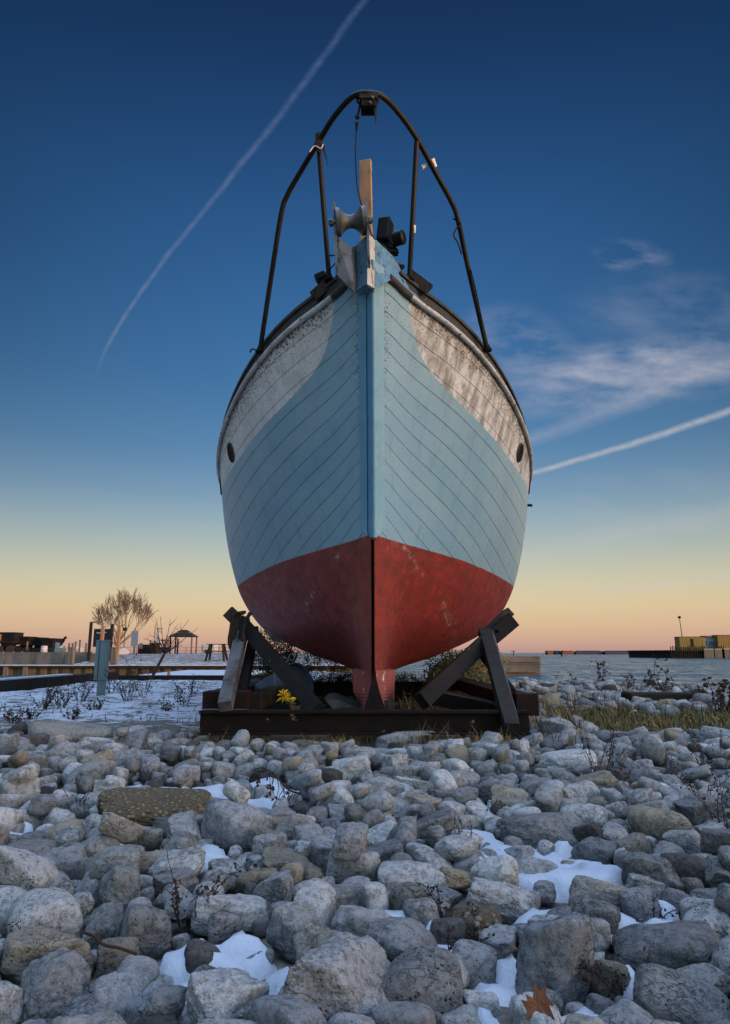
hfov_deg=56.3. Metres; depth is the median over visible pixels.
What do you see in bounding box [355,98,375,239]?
hanging cord
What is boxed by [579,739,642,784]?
dry weed
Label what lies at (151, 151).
sky
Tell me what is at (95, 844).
beach stone
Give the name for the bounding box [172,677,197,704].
dry weed
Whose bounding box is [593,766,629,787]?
beach stone
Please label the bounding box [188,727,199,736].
beach stone
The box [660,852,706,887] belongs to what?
beach stone
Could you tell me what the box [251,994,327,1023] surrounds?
beach stone
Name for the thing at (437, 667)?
olive bush
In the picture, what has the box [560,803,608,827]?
beach stone
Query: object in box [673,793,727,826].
beach stone
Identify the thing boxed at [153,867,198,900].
beach stone
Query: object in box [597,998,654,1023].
beach stone
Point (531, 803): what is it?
beach stone
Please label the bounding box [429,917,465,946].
beach stone
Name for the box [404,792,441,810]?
beach stone
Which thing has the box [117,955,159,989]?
beach stone
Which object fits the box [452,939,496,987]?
beach stone
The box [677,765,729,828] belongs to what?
dry weed
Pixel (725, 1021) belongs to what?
beach stone
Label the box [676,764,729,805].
dry weed
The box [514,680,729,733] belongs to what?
brown weeds
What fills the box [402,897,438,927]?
beach stone
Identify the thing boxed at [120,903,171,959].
beach stone
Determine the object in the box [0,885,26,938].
beach stone
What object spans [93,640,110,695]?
utility pedestal
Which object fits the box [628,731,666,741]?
beach stone
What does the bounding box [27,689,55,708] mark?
dry weed
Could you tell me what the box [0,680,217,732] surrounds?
shore grass
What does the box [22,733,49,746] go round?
beach stone
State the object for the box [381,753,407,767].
beach stone
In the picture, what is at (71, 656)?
dock pile
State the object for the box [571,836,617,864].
beach stone
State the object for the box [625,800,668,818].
beach stone
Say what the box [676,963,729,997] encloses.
beach stone
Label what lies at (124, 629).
sign
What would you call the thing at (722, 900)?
beach stone
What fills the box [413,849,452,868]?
beach stone
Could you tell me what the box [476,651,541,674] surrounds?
concrete pier
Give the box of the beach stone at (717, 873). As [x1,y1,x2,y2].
[704,855,729,887]
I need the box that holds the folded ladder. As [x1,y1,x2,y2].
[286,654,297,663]
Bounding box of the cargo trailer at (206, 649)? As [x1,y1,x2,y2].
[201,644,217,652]
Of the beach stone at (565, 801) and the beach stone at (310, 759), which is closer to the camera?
the beach stone at (565, 801)
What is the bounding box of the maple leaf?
[521,982,554,1019]
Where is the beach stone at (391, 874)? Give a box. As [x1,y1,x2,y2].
[377,860,446,892]
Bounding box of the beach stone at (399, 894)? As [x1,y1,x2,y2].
[388,882,429,909]
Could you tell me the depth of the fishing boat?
6.95 m
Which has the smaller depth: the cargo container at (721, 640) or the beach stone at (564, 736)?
the beach stone at (564, 736)
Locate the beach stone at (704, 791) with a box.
[697,786,720,801]
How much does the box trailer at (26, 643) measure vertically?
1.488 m
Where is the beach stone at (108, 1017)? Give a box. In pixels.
[47,1011,126,1023]
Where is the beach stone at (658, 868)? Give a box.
[621,852,685,892]
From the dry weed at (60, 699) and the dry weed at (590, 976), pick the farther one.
the dry weed at (60, 699)
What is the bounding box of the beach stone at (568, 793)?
[561,787,580,803]
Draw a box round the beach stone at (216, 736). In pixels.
[199,731,230,742]
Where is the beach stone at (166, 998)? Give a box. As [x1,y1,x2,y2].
[141,982,186,1016]
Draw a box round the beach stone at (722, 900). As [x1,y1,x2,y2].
[714,888,729,915]
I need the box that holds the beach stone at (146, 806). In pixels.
[96,787,211,826]
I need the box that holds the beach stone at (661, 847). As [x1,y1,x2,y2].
[653,840,684,854]
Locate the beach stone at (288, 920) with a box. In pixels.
[268,901,314,963]
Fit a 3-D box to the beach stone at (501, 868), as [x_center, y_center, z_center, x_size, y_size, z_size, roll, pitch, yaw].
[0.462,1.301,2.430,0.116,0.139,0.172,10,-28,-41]
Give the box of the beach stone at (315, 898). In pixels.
[293,878,336,928]
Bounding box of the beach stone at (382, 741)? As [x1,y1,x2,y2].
[374,731,434,747]
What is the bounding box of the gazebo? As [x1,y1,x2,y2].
[169,630,197,653]
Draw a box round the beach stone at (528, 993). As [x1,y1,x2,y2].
[522,991,532,995]
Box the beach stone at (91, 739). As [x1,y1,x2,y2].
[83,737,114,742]
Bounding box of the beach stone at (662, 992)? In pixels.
[633,963,729,1023]
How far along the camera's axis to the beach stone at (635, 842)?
2.75 m
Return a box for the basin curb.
[0,672,117,691]
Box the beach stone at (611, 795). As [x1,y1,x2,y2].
[600,787,626,803]
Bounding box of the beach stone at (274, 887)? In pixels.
[253,869,293,908]
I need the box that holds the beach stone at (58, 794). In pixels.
[52,789,71,800]
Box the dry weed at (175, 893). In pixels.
[161,837,256,927]
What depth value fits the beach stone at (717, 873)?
2.37 m
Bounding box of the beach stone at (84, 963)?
[54,947,90,982]
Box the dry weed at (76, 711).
[62,707,80,719]
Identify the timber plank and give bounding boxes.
[359,159,372,240]
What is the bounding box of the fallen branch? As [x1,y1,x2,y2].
[252,767,300,809]
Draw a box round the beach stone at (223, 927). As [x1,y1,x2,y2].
[207,911,242,943]
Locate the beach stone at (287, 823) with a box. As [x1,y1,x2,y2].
[274,813,315,840]
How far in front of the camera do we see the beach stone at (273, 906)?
2.12 m
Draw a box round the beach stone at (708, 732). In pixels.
[696,726,729,742]
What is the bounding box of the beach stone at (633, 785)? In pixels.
[630,781,636,789]
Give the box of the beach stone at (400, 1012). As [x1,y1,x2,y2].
[372,1001,435,1023]
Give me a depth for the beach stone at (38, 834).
2.96 m
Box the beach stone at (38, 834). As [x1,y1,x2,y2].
[21,830,43,838]
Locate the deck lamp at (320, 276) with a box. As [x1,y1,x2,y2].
[314,254,334,283]
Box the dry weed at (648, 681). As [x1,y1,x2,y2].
[642,675,654,685]
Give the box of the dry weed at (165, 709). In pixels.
[157,697,175,710]
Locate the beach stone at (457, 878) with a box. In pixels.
[438,866,471,888]
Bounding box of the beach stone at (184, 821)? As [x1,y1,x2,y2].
[165,810,201,840]
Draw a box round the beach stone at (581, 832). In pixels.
[573,823,603,841]
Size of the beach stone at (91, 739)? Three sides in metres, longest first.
0.308 x 0.232 x 0.166 m
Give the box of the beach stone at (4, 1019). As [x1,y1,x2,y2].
[0,1013,13,1023]
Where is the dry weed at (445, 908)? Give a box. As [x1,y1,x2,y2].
[417,883,479,917]
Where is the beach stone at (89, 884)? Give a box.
[76,872,100,914]
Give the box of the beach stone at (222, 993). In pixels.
[181,967,269,1023]
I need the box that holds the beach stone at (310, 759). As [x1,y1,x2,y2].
[302,755,319,768]
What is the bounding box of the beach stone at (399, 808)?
[391,796,409,821]
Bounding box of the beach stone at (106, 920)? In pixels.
[82,902,123,949]
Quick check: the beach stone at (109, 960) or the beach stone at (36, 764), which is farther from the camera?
the beach stone at (36, 764)
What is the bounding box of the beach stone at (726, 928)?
[723,923,729,936]
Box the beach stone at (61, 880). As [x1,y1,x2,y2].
[47,871,76,895]
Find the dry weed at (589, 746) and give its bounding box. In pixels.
[575,708,635,768]
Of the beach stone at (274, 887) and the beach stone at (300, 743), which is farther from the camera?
the beach stone at (300, 743)
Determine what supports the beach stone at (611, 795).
on the ground at (114, 711)
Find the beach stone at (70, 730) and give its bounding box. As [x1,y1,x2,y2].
[28,720,112,741]
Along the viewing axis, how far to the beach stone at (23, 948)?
1.77 m
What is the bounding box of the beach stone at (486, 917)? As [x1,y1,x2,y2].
[444,906,502,940]
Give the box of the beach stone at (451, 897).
[430,886,461,908]
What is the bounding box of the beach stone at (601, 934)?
[590,917,610,955]
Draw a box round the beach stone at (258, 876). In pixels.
[236,867,277,893]
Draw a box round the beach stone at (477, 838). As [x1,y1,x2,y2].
[451,830,483,849]
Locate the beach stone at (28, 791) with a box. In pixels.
[0,777,40,806]
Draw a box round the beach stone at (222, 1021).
[196,1018,256,1023]
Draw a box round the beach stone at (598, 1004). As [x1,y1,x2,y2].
[585,993,614,1014]
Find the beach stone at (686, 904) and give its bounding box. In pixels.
[679,897,713,919]
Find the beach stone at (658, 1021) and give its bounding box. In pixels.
[650,1019,680,1023]
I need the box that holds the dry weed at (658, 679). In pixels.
[646,655,673,690]
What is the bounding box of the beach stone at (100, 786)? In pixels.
[93,779,121,792]
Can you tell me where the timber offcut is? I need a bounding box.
[248,686,282,708]
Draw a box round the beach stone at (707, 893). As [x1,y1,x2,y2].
[690,887,716,899]
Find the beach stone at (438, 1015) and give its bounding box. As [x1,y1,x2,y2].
[434,1011,442,1023]
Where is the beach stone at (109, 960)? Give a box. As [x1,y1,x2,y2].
[97,936,139,977]
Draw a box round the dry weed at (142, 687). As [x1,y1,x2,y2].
[127,665,165,694]
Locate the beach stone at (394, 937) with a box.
[366,917,437,962]
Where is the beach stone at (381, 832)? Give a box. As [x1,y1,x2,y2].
[367,819,396,844]
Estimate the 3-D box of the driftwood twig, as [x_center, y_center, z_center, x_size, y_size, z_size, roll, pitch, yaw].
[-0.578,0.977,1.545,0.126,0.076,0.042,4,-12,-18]
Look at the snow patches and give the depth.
2.04 m
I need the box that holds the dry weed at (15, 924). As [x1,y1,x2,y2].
[3,911,20,931]
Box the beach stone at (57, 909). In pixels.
[6,887,82,937]
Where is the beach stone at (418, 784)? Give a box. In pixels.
[395,776,428,793]
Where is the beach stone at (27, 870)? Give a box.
[0,845,58,890]
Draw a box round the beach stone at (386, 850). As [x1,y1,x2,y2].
[366,839,404,863]
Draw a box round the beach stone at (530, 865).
[516,856,557,873]
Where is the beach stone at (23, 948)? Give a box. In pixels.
[0,926,94,985]
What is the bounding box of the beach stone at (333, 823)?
[320,818,340,829]
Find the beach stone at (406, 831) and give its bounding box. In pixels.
[394,816,416,852]
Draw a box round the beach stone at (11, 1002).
[0,981,22,1023]
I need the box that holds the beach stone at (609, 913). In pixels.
[567,895,620,934]
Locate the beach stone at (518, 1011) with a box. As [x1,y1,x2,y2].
[509,994,563,1023]
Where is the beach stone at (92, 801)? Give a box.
[80,792,99,818]
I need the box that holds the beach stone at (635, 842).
[617,832,652,853]
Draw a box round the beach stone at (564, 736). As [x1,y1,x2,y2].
[546,733,567,743]
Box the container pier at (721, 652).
[627,645,729,657]
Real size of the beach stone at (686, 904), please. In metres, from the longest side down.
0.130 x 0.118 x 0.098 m
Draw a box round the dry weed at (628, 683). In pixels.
[621,674,635,688]
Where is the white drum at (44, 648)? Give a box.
[41,645,47,651]
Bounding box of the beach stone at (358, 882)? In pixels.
[343,876,370,907]
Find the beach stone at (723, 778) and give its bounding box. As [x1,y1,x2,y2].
[711,772,729,789]
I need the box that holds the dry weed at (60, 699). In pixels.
[49,687,78,707]
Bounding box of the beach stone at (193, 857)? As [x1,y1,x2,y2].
[148,844,205,876]
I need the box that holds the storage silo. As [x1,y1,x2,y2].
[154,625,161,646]
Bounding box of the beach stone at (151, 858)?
[140,850,168,874]
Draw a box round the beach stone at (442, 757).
[436,753,446,768]
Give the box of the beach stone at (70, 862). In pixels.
[37,844,88,879]
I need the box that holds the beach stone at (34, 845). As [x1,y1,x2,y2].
[5,838,57,853]
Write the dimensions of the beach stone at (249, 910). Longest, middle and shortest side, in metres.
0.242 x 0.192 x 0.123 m
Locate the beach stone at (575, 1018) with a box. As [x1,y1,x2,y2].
[563,1013,606,1023]
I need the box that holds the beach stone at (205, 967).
[194,964,216,971]
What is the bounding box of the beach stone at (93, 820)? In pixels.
[83,813,101,833]
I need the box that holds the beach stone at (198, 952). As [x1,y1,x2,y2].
[184,939,220,973]
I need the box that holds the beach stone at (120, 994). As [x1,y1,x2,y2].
[91,972,143,1023]
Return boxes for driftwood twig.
[80,930,137,955]
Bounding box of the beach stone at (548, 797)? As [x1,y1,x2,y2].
[534,784,562,811]
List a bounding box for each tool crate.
[138,643,151,653]
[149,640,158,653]
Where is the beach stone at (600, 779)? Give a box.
[569,770,619,788]
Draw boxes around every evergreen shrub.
[251,627,318,684]
[293,648,358,707]
[350,670,422,705]
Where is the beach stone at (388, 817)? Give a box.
[382,812,397,822]
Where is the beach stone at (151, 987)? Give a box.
[138,973,173,1012]
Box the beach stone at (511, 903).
[466,877,534,924]
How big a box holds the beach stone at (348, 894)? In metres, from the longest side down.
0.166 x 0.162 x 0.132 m
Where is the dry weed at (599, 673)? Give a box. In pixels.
[589,659,610,681]
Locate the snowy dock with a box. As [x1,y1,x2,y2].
[141,670,273,674]
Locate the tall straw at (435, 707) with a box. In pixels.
[397,688,599,739]
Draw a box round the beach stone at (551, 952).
[515,911,593,1007]
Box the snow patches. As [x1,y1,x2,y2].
[10,769,693,1023]
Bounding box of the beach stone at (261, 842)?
[251,833,286,854]
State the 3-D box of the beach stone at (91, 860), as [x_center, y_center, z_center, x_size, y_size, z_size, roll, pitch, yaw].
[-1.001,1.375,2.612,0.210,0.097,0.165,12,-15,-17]
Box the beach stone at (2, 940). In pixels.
[0,938,4,963]
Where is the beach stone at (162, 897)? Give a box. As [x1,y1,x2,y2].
[155,882,191,919]
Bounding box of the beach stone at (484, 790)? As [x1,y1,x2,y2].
[471,784,492,805]
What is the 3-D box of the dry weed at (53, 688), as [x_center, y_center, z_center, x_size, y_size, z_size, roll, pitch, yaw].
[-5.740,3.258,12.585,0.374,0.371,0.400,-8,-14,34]
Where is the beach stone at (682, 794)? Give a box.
[679,792,697,798]
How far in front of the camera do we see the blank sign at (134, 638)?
58.94 m
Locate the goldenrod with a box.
[276,689,299,708]
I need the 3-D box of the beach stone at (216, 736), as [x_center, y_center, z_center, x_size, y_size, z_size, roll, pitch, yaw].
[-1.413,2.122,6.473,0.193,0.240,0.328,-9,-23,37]
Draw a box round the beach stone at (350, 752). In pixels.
[341,746,375,768]
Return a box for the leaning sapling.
[143,617,194,679]
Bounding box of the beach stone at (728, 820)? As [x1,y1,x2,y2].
[725,819,729,828]
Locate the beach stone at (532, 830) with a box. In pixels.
[496,812,581,848]
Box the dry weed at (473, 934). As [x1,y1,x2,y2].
[444,914,494,950]
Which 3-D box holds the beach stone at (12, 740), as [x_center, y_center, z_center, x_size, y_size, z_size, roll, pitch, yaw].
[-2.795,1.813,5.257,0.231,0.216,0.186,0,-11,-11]
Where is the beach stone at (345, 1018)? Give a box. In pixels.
[328,1012,375,1023]
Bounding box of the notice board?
[87,622,113,660]
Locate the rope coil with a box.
[227,610,252,649]
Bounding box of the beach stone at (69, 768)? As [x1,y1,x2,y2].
[61,762,81,784]
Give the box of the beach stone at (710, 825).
[694,822,725,834]
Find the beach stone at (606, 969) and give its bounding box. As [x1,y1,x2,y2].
[589,960,630,1001]
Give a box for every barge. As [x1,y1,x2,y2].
[545,651,553,654]
[560,651,573,654]
[574,651,603,654]
[603,651,628,654]
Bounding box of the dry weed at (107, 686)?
[106,669,132,692]
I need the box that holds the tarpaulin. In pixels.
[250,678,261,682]
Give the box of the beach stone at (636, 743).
[632,734,665,765]
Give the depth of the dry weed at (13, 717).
7.69 m
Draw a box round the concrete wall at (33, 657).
[0,652,92,663]
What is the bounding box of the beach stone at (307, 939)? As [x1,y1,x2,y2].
[292,925,340,960]
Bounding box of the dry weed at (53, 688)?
[46,679,67,695]
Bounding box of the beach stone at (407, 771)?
[392,765,419,779]
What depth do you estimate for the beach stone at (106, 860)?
2.31 m
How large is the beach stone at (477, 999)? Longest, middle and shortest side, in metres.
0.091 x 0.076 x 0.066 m
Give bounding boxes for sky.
[0,0,729,652]
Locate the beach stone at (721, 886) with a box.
[717,883,729,892]
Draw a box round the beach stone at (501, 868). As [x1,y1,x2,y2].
[470,855,518,886]
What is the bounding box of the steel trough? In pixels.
[432,691,497,708]
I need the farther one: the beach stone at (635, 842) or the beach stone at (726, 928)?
the beach stone at (635, 842)
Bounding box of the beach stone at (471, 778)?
[450,770,479,786]
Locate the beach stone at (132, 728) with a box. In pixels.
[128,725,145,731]
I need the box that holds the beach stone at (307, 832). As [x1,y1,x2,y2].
[293,823,322,840]
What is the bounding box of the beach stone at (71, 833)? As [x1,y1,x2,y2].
[55,825,80,846]
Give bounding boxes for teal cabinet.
[54,643,65,651]
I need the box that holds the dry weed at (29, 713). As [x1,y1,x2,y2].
[23,702,42,718]
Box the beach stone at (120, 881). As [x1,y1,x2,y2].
[97,862,140,915]
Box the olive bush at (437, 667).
[422,647,489,708]
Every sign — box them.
[123,627,126,647]
[131,631,138,654]
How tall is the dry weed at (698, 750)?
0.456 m
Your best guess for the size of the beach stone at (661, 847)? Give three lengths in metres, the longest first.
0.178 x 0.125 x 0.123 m
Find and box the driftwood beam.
[621,692,692,701]
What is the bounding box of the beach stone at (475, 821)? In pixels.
[458,815,483,830]
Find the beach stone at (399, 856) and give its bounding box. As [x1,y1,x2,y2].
[389,852,412,860]
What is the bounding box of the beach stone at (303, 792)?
[299,779,324,800]
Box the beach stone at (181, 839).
[160,831,197,850]
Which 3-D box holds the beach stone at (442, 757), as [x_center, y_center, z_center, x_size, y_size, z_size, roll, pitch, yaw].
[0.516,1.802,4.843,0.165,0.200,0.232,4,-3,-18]
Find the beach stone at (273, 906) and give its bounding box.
[269,901,289,922]
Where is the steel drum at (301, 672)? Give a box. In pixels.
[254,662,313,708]
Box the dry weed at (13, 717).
[2,703,25,723]
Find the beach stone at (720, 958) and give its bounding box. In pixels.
[710,934,729,997]
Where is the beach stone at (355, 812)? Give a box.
[344,803,367,821]
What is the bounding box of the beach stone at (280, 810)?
[267,806,295,815]
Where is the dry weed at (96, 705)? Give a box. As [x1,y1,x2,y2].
[77,697,104,709]
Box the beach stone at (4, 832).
[0,825,9,844]
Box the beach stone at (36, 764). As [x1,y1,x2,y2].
[18,761,39,777]
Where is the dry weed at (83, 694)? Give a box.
[66,673,96,701]
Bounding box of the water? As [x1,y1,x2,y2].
[0,653,729,685]
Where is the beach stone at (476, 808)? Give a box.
[464,800,491,817]
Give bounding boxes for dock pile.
[67,647,75,664]
[110,647,118,664]
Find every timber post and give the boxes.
[100,627,104,639]
[116,627,120,661]
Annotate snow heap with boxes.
[76,646,83,651]
[119,648,128,653]
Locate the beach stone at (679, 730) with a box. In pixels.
[662,728,683,732]
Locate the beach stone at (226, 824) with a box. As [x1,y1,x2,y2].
[200,798,267,852]
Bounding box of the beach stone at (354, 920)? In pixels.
[331,905,391,936]
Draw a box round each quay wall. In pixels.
[0,665,351,675]
[118,675,263,680]
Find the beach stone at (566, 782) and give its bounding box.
[553,779,571,786]
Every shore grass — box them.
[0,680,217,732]
[175,726,542,745]
[514,680,714,715]
[540,700,729,733]
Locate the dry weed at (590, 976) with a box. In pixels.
[577,941,653,997]
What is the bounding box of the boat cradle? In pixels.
[198,607,538,743]
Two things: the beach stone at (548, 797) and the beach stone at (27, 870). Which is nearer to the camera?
the beach stone at (27, 870)
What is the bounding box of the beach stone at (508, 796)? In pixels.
[491,784,527,806]
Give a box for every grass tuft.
[222,735,234,739]
[350,735,366,740]
[643,714,671,728]
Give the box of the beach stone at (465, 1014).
[440,1003,480,1023]
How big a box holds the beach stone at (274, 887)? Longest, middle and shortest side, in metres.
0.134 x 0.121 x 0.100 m
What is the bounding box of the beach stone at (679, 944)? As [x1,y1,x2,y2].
[611,920,719,970]
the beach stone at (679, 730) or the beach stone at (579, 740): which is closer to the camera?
the beach stone at (579, 740)
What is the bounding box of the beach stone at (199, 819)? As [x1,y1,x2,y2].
[196,814,203,831]
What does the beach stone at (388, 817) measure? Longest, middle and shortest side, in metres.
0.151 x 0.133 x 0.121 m
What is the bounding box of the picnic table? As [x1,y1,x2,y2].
[203,644,229,660]
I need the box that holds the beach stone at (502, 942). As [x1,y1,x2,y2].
[478,924,516,959]
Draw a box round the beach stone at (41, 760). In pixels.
[7,753,48,768]
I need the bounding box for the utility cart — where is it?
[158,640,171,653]
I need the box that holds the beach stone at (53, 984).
[19,950,90,1023]
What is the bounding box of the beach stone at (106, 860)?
[88,844,144,879]
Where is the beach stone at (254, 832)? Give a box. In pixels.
[248,827,279,849]
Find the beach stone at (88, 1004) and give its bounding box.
[61,993,106,1016]
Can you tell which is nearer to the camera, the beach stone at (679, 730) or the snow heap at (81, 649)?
the beach stone at (679, 730)
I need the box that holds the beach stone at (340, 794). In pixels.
[317,785,353,808]
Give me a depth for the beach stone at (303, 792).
4.00 m
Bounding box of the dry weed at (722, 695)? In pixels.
[701,677,729,712]
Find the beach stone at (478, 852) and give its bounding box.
[451,847,485,862]
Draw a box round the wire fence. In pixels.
[120,647,284,653]
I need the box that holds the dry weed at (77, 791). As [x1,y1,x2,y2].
[53,774,91,804]
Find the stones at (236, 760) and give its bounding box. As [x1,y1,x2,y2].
[0,674,729,1023]
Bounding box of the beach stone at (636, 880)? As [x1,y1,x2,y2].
[624,873,664,899]
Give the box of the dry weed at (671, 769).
[660,752,686,780]
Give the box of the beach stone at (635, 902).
[618,884,661,923]
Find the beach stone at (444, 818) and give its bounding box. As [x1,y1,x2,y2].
[416,807,462,845]
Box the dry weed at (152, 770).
[136,757,176,780]
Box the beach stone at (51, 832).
[44,819,84,842]
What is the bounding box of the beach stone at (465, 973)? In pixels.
[454,953,469,988]
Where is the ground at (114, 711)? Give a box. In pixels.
[0,653,729,1023]
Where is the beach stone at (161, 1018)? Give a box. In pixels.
[134,1013,178,1023]
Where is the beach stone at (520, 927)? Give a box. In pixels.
[512,923,527,948]
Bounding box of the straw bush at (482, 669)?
[467,654,509,683]
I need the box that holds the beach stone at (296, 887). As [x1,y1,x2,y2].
[292,879,324,901]
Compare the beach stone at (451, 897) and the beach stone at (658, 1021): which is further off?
the beach stone at (451, 897)
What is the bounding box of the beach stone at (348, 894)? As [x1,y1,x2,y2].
[331,883,363,910]
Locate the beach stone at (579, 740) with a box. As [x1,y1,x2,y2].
[573,736,604,744]
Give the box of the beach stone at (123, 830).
[98,812,146,843]
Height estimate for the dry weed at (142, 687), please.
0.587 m
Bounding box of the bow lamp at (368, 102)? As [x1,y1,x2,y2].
[359,91,380,124]
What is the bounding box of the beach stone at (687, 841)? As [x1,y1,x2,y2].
[662,830,701,854]
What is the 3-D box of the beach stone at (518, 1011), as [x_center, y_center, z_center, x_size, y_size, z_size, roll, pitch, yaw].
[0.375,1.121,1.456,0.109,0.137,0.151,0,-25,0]
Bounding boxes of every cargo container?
[674,637,705,649]
[705,637,715,648]
[711,635,729,648]
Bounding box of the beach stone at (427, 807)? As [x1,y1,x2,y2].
[417,800,435,819]
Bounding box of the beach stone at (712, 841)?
[700,828,729,855]
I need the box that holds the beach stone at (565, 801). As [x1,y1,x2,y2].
[558,798,575,811]
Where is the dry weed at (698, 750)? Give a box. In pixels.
[676,712,729,769]
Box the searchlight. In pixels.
[376,216,405,256]
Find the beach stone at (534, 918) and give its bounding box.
[527,914,557,923]
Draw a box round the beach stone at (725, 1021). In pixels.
[714,1019,729,1023]
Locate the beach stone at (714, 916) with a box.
[683,901,729,939]
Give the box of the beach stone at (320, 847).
[309,832,335,874]
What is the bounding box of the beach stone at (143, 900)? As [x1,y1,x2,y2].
[125,897,152,912]
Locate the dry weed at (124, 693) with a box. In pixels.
[100,653,147,701]
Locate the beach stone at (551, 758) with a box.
[534,748,597,768]
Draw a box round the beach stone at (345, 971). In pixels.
[278,931,390,1022]
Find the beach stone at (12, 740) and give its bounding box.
[0,733,20,747]
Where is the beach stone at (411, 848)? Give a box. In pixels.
[406,843,433,860]
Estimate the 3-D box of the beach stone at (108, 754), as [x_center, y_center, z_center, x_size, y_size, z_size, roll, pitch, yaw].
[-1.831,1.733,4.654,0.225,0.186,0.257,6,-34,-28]
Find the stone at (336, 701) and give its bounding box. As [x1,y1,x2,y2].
[324,693,358,708]
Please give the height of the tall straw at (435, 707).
0.476 m
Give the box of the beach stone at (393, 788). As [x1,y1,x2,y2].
[368,776,403,796]
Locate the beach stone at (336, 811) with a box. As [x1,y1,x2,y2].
[328,802,347,822]
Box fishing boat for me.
[216,90,532,708]
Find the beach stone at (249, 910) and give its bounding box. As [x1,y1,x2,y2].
[191,894,267,935]
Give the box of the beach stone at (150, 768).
[139,757,159,783]
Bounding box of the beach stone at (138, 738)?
[115,728,148,749]
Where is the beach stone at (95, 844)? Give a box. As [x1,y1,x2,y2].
[81,832,119,856]
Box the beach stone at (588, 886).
[568,875,628,912]
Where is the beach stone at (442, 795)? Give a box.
[429,789,451,800]
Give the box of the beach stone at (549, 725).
[540,717,579,735]
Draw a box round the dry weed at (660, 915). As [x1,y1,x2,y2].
[643,892,681,919]
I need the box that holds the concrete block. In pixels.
[89,653,109,661]
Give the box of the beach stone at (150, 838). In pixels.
[132,826,162,851]
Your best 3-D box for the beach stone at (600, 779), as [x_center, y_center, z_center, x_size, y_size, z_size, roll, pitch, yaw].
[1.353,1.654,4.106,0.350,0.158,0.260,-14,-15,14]
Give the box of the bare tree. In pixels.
[92,587,157,645]
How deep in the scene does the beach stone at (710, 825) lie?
2.99 m
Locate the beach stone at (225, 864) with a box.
[208,858,245,877]
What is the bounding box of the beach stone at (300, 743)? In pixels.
[292,739,319,747]
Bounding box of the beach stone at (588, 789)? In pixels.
[566,780,599,798]
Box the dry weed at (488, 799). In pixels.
[486,795,504,814]
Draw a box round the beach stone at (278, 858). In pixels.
[260,846,322,872]
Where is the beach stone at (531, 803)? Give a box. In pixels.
[521,800,542,811]
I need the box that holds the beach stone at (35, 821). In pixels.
[19,800,44,830]
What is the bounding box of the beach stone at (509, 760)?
[491,751,512,768]
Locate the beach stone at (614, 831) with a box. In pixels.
[602,821,628,841]
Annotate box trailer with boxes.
[0,632,23,651]
[15,636,33,651]
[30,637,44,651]
[40,638,61,651]
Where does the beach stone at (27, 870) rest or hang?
on the beach stone at (9, 894)
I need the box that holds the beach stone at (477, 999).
[462,989,501,1015]
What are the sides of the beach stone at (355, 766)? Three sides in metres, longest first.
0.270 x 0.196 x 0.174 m
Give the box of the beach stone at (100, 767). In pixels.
[65,759,109,784]
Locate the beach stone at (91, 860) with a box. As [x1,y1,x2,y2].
[87,856,97,868]
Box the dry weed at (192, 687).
[183,675,206,695]
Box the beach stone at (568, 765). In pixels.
[557,760,592,771]
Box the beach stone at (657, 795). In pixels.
[624,790,661,805]
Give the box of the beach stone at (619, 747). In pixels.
[605,742,636,763]
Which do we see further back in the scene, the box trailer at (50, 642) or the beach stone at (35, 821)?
the box trailer at (50, 642)
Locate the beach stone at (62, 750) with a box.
[46,742,81,758]
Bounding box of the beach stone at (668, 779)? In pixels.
[649,774,682,784]
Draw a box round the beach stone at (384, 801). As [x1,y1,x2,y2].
[361,791,395,811]
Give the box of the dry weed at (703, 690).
[695,685,707,693]
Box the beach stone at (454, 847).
[433,835,475,860]
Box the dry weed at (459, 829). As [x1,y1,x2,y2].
[447,812,477,837]
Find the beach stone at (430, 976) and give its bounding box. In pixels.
[383,945,462,1014]
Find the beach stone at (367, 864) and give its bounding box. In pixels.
[325,850,380,883]
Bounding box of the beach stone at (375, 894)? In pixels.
[363,881,388,910]
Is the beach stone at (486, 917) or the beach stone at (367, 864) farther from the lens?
the beach stone at (367, 864)
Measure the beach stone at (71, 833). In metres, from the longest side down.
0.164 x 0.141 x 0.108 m
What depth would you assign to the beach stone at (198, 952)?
1.78 m
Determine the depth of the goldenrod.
6.79 m
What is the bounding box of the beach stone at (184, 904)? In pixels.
[164,894,196,920]
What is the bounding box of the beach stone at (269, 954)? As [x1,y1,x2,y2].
[246,947,273,963]
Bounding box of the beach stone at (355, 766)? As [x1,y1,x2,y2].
[332,755,370,780]
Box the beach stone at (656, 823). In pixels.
[627,805,693,843]
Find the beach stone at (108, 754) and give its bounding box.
[79,749,113,763]
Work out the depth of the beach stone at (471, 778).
4.15 m
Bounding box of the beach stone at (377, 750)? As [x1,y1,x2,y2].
[373,748,388,752]
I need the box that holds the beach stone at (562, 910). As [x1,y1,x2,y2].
[547,906,571,915]
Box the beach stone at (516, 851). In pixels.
[504,845,534,858]
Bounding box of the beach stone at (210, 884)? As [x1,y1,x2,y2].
[192,881,224,896]
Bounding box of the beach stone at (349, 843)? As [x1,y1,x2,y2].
[331,822,368,860]

